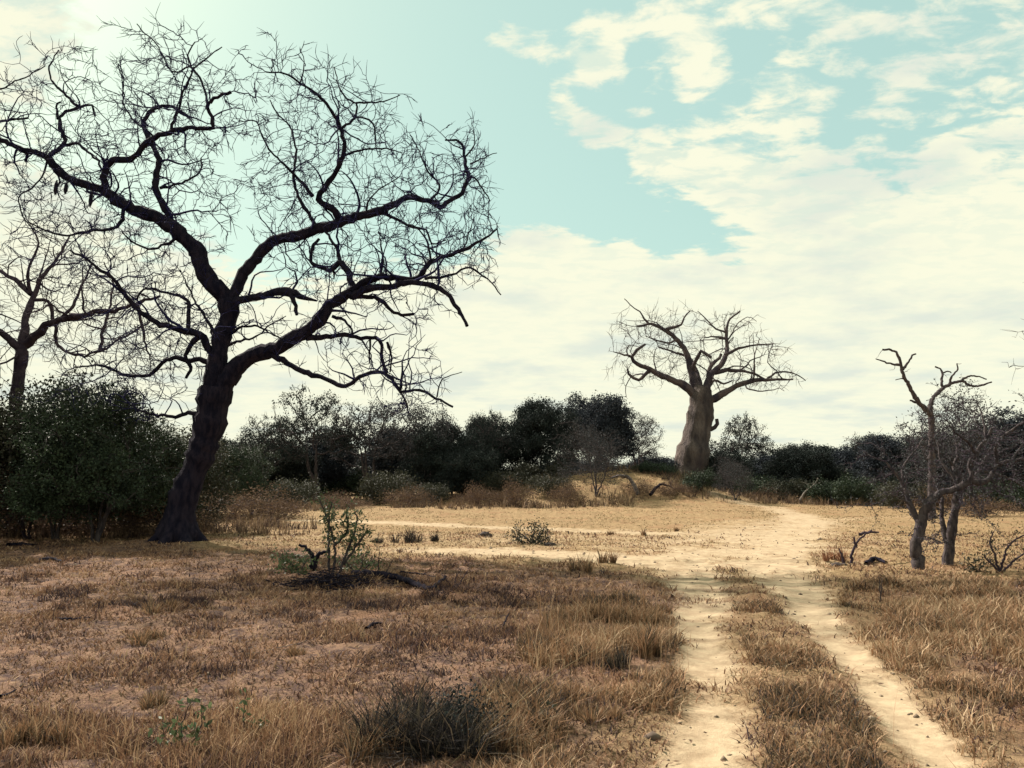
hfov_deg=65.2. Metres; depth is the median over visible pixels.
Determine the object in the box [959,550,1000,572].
weed
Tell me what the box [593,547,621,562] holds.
grass tuft
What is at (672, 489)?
brown shrub
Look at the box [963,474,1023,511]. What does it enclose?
green shrub
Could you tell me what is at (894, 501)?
olive shrub
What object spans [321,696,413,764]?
grass clump
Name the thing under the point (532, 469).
olive shrub
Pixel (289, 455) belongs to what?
open tree
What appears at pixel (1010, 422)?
woodland tree
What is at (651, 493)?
fallen log
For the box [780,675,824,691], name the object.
grass tuft
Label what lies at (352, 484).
green shrub
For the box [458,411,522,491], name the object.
woodland tree
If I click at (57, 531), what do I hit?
leafy bush
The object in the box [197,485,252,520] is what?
brown shrub
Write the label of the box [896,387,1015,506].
domed tree
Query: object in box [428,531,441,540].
grass tuft
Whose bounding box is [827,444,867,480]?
woodland tree
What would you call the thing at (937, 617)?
verge grass
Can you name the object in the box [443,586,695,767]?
verge grass
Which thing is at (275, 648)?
fallen stick
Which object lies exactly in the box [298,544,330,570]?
broken stump
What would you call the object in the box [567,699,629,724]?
grass tuft
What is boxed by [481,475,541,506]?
brown shrub
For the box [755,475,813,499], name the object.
olive shrub
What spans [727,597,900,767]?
strip grass
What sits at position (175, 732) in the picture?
weed
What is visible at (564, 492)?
brown shrub
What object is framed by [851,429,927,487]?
woodland tree
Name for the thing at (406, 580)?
fallen branch
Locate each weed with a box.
[142,688,213,747]
[236,688,269,728]
[268,544,321,574]
[335,540,389,572]
[525,697,556,723]
[872,571,887,600]
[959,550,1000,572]
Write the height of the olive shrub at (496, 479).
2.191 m
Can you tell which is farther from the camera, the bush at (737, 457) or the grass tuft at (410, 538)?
the bush at (737, 457)
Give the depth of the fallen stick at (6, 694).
6.32 m
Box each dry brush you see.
[0,509,318,538]
[201,463,1004,512]
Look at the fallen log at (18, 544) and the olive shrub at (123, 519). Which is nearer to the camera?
the fallen log at (18, 544)
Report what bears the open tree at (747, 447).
on the ground at (702, 515)
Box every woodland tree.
[211,426,323,496]
[284,422,360,495]
[347,451,407,492]
[356,422,453,492]
[394,420,503,497]
[453,468,544,494]
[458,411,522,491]
[499,393,582,475]
[544,459,604,475]
[560,390,639,471]
[608,461,630,468]
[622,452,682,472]
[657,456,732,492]
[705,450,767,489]
[747,449,780,465]
[752,465,787,476]
[757,441,840,460]
[758,439,862,497]
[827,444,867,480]
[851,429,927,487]
[887,425,1012,505]
[940,401,1023,501]
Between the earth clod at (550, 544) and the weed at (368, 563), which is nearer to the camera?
the weed at (368, 563)
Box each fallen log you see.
[6,542,37,546]
[39,557,62,561]
[602,469,639,494]
[649,474,675,495]
[863,556,886,564]
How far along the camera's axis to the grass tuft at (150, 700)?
6.10 m
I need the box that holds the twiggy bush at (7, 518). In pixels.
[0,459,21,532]
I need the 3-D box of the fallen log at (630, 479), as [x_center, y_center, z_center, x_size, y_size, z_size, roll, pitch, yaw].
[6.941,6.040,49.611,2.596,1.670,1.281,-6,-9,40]
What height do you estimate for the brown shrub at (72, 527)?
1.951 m
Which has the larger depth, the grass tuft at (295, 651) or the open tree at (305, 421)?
the open tree at (305, 421)
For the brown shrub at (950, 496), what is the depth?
43.75 m
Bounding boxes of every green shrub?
[312,466,378,498]
[630,460,680,474]
[679,465,721,492]
[729,471,786,496]
[801,474,866,503]
[827,469,885,504]
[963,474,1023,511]
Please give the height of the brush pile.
0.382 m
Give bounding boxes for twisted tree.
[830,378,1023,569]
[887,377,1023,565]
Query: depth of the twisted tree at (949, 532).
15.98 m
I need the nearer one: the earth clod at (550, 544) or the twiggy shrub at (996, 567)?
the twiggy shrub at (996, 567)
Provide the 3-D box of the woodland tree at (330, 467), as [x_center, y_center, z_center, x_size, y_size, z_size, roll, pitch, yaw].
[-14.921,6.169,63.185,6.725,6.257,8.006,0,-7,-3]
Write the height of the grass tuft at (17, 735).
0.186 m
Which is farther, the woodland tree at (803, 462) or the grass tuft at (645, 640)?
the woodland tree at (803, 462)
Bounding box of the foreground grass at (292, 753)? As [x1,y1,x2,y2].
[0,676,366,767]
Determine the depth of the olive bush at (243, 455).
37.34 m
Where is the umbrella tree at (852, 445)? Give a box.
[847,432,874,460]
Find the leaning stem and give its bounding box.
[799,478,817,499]
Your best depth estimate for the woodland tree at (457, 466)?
53.01 m
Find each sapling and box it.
[305,486,378,572]
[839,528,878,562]
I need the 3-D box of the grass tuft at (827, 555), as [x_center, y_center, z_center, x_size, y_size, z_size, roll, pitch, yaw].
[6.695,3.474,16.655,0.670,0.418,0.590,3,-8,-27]
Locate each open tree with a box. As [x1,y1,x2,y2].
[225,413,307,482]
[262,382,370,499]
[316,395,423,499]
[388,404,465,498]
[465,406,512,487]
[617,412,664,466]
[709,411,776,461]
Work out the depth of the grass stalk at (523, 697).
5.29 m
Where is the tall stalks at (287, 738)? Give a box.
[44,667,597,767]
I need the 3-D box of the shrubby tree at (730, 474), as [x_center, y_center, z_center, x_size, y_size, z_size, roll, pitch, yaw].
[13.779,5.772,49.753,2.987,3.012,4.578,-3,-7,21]
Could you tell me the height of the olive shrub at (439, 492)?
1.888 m
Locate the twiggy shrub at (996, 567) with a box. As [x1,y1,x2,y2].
[962,513,1023,571]
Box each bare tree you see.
[0,2,503,543]
[0,184,201,535]
[1005,319,1023,383]
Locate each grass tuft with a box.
[0,707,79,749]
[117,626,175,645]
[132,684,172,709]
[139,599,186,613]
[284,644,310,656]
[370,533,384,543]
[387,524,427,542]
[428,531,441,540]
[534,607,585,631]
[564,553,597,572]
[566,637,636,669]
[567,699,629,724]
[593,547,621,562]
[624,614,674,658]
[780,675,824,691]
[817,544,849,561]
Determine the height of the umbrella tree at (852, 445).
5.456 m
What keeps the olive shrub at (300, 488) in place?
on the ground at (702, 515)
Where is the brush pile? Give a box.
[233,566,410,592]
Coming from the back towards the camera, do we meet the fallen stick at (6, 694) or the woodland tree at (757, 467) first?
the woodland tree at (757, 467)
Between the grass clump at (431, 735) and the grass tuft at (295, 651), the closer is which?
the grass clump at (431, 735)
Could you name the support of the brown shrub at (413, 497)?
on the ground at (702, 515)
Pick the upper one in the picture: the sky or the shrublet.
the sky
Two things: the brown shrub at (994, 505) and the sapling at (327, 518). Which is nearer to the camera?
the sapling at (327, 518)
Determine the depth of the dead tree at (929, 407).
34.03 m
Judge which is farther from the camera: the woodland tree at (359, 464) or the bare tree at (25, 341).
the woodland tree at (359, 464)
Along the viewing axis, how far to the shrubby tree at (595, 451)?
48.50 m
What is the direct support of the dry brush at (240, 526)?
on the ground at (702, 515)
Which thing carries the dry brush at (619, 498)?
on the ground at (702, 515)
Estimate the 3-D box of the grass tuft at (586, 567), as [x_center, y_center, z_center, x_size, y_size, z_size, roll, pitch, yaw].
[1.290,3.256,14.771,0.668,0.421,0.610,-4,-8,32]
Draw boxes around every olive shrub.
[38,493,220,528]
[262,475,326,505]
[353,463,419,504]
[408,479,450,503]
[469,465,528,494]
[503,457,571,482]
[523,472,578,497]
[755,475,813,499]
[868,477,945,507]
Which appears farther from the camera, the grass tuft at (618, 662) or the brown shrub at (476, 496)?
the brown shrub at (476, 496)
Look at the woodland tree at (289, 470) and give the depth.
56.81 m
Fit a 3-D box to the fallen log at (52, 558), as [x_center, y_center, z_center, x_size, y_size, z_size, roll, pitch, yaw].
[-9.487,3.666,16.552,0.828,0.158,0.172,-4,-8,29]
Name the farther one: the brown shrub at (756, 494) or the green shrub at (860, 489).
the brown shrub at (756, 494)
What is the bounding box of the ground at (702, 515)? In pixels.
[0,469,1023,767]
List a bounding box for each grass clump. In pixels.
[313,657,533,767]
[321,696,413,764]
[471,695,535,755]
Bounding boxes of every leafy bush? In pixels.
[0,375,185,542]
[0,397,108,539]
[73,411,211,528]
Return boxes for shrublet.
[502,515,556,543]
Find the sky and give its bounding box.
[0,0,1023,473]
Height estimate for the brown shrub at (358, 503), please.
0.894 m
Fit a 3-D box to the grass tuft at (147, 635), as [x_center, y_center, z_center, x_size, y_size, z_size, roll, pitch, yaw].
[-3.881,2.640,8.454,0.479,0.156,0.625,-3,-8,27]
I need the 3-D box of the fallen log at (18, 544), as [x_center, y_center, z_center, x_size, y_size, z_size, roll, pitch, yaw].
[-12.322,4.189,20.199,0.862,0.380,0.556,0,-7,0]
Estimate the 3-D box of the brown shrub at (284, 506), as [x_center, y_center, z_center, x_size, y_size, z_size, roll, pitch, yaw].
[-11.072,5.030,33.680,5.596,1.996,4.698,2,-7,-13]
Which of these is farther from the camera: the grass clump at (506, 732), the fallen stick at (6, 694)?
the fallen stick at (6, 694)
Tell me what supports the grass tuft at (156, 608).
on the ground at (702, 515)
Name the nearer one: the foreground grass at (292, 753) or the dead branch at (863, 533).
the foreground grass at (292, 753)
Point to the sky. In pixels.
(846, 176)
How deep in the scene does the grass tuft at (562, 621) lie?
8.86 m
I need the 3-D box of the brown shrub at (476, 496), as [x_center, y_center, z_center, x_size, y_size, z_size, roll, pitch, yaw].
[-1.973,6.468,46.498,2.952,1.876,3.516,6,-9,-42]
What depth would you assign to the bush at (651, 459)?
62.83 m
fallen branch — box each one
[350,546,446,590]
[400,571,433,576]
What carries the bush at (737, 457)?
on the ground at (702, 515)
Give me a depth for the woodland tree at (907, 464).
50.34 m
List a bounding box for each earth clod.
[544,542,556,545]
[831,562,847,566]
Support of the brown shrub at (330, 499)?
on the ground at (702, 515)
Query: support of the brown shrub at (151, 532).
on the ground at (702, 515)
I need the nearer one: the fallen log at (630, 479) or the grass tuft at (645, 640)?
the grass tuft at (645, 640)
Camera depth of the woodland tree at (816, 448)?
78.25 m
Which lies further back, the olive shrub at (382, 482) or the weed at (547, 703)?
the olive shrub at (382, 482)
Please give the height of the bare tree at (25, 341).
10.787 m
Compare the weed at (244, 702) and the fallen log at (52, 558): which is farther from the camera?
the fallen log at (52, 558)
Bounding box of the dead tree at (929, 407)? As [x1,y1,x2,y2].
[876,348,991,517]
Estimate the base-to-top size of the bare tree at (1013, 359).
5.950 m
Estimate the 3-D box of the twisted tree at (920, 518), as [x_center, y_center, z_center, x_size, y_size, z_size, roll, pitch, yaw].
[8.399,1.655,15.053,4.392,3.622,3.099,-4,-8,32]
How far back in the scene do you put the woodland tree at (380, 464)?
58.62 m
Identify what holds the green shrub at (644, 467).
on the ground at (702, 515)
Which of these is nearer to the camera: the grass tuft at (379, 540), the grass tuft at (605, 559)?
the grass tuft at (605, 559)
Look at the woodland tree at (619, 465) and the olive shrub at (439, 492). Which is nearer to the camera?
the olive shrub at (439, 492)
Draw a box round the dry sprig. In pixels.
[441,565,469,587]
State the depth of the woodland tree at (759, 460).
79.82 m
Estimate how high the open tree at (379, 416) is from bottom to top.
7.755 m
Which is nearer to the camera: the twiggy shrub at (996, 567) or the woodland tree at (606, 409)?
the twiggy shrub at (996, 567)
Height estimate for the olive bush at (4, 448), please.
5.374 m
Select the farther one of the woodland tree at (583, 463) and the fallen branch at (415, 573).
the woodland tree at (583, 463)
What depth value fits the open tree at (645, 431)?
60.53 m
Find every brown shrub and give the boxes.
[0,496,160,538]
[0,506,75,536]
[104,492,232,538]
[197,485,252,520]
[202,481,312,519]
[301,489,361,507]
[325,496,376,508]
[381,481,439,505]
[450,481,501,505]
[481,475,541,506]
[543,479,588,505]
[613,477,663,496]
[657,479,697,497]
[748,484,792,499]
[898,485,973,508]
[939,493,1023,516]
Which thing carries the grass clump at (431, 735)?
on the ground at (702, 515)
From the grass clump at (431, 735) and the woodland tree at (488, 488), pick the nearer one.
the grass clump at (431, 735)
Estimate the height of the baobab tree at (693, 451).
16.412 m
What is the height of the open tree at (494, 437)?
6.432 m
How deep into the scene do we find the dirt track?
10.08 m
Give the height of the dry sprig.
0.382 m
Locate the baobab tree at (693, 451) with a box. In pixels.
[604,299,807,477]
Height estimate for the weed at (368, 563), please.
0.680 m
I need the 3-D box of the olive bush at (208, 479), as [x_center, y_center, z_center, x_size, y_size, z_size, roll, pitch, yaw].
[-10.852,2.893,25.062,4.604,3.806,4.137,-1,-7,6]
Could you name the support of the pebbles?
on the dirt track
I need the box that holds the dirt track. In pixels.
[281,490,979,767]
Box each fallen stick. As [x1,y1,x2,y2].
[0,689,16,698]
[55,617,89,619]
[232,637,324,656]
[364,620,382,629]
[499,610,510,631]
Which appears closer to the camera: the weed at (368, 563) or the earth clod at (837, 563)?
the weed at (368, 563)
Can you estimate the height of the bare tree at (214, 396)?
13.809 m
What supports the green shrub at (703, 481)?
on the ground at (702, 515)
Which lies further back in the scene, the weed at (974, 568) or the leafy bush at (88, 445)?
the leafy bush at (88, 445)
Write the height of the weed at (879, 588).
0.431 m
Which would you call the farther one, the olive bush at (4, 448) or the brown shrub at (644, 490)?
the brown shrub at (644, 490)
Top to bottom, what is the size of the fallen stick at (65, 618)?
0.084 m
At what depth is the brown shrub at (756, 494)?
55.13 m
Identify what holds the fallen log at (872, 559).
on the ground at (702, 515)
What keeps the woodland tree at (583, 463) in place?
on the ground at (702, 515)
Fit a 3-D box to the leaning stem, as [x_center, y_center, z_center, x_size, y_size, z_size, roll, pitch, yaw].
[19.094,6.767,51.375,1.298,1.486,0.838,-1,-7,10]
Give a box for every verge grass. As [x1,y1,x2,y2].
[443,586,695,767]
[833,572,1023,767]
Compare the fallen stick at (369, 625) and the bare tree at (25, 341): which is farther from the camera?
the bare tree at (25, 341)
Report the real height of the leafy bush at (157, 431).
4.059 m
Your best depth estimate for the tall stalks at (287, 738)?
4.91 m
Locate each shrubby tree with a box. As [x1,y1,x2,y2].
[547,414,636,495]
[709,453,756,500]
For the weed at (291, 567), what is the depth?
14.23 m
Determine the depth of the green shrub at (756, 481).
56.92 m
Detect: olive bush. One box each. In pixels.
[0,360,109,538]
[111,424,241,524]
[201,443,280,514]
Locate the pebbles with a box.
[3,524,996,765]
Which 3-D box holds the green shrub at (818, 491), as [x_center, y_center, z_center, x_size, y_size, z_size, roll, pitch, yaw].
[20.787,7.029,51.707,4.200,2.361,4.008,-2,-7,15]
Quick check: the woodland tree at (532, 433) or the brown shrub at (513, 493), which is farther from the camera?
the woodland tree at (532, 433)
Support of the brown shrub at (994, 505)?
on the ground at (702, 515)
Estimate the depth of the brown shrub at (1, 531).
22.99 m
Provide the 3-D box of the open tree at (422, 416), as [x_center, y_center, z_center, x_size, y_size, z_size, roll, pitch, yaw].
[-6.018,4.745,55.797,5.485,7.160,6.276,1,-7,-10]
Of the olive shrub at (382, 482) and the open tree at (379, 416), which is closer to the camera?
the olive shrub at (382, 482)
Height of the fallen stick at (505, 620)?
0.122 m
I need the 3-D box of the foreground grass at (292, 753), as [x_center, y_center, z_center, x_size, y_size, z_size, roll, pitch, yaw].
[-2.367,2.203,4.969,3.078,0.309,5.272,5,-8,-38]

